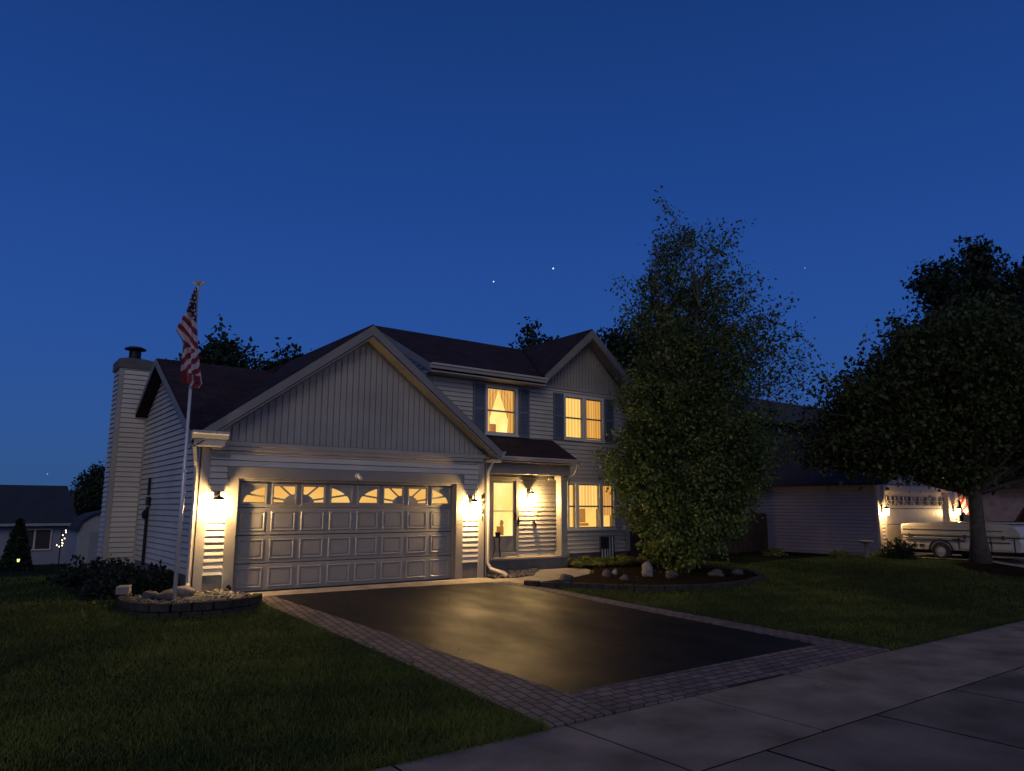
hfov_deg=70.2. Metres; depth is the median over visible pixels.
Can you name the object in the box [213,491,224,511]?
wall lantern
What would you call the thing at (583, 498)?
window
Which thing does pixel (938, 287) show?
garden tree
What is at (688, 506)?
birch tree
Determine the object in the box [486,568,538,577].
pebble bed
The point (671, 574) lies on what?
garden rock
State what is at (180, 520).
flagpole
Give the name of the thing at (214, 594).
river stones
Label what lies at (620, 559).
ground cover
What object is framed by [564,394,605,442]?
window
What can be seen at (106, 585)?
juniper shrub
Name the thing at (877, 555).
bedding plant
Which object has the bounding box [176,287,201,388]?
hanging flag
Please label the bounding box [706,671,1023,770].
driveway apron
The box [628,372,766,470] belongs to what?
garden tree
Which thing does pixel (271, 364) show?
garden tree
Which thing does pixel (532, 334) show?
garden tree
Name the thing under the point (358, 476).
security camera
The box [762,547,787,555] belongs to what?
bedding plant
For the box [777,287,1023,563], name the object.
maple tree
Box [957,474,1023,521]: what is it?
corner house
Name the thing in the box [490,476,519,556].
front door
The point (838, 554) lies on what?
bedding plant
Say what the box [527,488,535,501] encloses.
wall lantern
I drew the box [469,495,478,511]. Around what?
wall lantern
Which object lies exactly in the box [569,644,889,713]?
paver band
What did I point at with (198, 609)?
planter wall
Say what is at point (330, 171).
sky
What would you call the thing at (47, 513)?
distant house
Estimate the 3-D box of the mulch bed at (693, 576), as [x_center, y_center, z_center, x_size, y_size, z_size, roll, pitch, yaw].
[2.782,4.733,18.248,6.950,0.181,4.900,7,-12,-36]
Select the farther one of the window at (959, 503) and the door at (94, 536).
the window at (959, 503)
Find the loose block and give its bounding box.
[115,585,131,594]
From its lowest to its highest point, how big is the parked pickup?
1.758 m
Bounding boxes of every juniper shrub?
[42,554,102,585]
[73,554,147,589]
[75,559,159,598]
[138,559,178,592]
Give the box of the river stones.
[128,589,250,602]
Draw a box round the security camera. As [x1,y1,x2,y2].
[355,473,362,479]
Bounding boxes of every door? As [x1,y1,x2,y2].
[87,532,99,567]
[233,481,451,592]
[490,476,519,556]
[885,491,945,553]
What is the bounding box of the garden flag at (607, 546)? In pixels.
[599,536,614,556]
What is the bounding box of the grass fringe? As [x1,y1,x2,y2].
[256,597,1023,770]
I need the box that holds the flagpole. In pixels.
[172,280,206,599]
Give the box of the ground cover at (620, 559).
[567,553,647,567]
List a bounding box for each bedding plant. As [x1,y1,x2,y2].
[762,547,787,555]
[828,549,853,557]
[868,551,886,558]
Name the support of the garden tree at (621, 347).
on the lawn at (754, 557)
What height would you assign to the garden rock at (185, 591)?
0.225 m
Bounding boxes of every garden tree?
[69,461,105,516]
[165,314,262,368]
[249,337,311,370]
[508,317,558,349]
[596,302,664,457]
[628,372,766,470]
[870,233,1023,383]
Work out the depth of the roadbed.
7.03 m
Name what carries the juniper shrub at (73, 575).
on the lawn at (754, 557)
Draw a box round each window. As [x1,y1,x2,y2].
[26,528,52,550]
[485,385,518,436]
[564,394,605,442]
[567,482,616,530]
[958,500,963,520]
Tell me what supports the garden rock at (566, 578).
on the mulch bed at (693, 576)
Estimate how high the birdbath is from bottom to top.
0.530 m
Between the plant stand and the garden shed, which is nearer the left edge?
the garden shed
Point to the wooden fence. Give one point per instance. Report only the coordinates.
(756, 535)
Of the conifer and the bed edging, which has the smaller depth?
the bed edging
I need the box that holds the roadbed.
[367,626,1023,770]
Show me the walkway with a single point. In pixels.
(546, 574)
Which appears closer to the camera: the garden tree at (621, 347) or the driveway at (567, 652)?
the driveway at (567, 652)
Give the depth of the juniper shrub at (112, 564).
14.39 m
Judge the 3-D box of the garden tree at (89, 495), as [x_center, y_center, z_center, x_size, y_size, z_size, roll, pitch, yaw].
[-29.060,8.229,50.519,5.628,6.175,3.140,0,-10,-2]
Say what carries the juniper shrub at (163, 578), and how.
on the lawn at (754, 557)
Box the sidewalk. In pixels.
[369,621,1023,770]
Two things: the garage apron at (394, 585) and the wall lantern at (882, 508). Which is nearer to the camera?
the garage apron at (394, 585)
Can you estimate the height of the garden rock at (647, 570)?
0.382 m
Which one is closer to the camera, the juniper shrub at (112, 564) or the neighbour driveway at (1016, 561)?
the juniper shrub at (112, 564)
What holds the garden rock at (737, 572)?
on the mulch bed at (693, 576)
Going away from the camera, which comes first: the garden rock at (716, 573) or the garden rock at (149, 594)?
the garden rock at (149, 594)
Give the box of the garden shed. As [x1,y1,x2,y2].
[66,510,102,567]
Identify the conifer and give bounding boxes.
[0,517,33,571]
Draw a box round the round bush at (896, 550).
[879,535,921,559]
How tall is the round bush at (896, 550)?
0.795 m
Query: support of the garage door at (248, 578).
in the house at (425, 436)
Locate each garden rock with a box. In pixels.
[142,591,157,599]
[155,589,177,600]
[172,585,195,597]
[559,574,573,581]
[602,569,610,577]
[619,574,628,581]
[642,563,652,576]
[665,570,678,577]
[707,569,723,576]
[731,569,743,575]
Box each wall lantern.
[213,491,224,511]
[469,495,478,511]
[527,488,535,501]
[880,504,889,514]
[952,505,960,514]
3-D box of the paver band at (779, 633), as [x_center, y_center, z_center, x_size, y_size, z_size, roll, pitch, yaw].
[2.599,4.176,13.484,7.922,0.543,0.648,-8,-13,41]
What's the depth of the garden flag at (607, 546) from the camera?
20.61 m
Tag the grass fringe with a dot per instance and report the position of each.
(506, 735)
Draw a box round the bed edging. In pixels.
[524,564,764,590]
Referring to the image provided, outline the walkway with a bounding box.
[488,567,590,583]
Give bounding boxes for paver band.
[261,595,613,728]
[486,582,884,648]
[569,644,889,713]
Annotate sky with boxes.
[0,0,1023,503]
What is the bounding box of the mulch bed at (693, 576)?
[540,564,755,584]
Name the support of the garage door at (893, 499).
in the neighbour house at (806, 511)
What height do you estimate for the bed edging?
0.437 m
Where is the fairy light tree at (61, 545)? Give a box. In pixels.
[56,530,66,569]
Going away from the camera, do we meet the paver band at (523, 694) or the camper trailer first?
the paver band at (523, 694)
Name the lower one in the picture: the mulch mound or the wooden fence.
the mulch mound
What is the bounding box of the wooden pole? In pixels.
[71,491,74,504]
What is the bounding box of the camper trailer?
[901,521,1023,558]
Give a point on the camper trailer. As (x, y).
(942, 539)
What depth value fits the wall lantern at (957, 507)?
27.18 m
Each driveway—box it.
[274,583,815,692]
[914,553,1023,567]
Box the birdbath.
[858,541,872,557]
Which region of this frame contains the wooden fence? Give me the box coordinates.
[628,513,768,557]
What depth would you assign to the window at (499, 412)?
20.05 m
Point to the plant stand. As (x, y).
(497, 534)
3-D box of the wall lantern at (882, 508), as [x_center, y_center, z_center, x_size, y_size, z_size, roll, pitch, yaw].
[12.308,4.090,24.026,0.216,0.381,0.258,7,-12,-36]
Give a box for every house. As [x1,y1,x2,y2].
[0,485,76,564]
[97,324,637,592]
[725,396,959,555]
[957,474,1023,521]
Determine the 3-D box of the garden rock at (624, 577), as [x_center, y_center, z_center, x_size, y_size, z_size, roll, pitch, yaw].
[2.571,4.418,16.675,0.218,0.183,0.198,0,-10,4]
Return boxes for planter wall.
[116,593,261,617]
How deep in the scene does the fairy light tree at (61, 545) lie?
26.32 m
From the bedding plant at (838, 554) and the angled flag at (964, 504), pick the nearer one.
the bedding plant at (838, 554)
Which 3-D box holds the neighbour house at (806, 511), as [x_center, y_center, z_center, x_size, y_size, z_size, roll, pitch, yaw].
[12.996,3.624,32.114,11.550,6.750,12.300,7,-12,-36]
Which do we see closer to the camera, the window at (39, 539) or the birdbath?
the birdbath
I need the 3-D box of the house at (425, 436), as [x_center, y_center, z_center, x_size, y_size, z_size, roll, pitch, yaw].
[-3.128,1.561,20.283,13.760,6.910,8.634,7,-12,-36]
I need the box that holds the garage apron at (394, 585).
[250,577,494,596]
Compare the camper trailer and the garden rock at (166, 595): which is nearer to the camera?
the garden rock at (166, 595)
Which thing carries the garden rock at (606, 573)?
on the mulch bed at (693, 576)
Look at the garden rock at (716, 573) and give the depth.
18.00 m
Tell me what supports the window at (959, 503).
in the corner house at (1005, 504)
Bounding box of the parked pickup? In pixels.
[993,507,1023,521]
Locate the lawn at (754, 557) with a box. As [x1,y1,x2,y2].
[0,551,1023,770]
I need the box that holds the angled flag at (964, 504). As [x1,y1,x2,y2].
[956,494,968,514]
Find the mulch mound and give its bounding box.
[950,562,1023,574]
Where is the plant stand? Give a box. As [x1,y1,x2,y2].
[492,532,501,557]
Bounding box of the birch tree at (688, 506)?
[587,185,836,572]
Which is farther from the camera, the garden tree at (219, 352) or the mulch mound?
the garden tree at (219, 352)

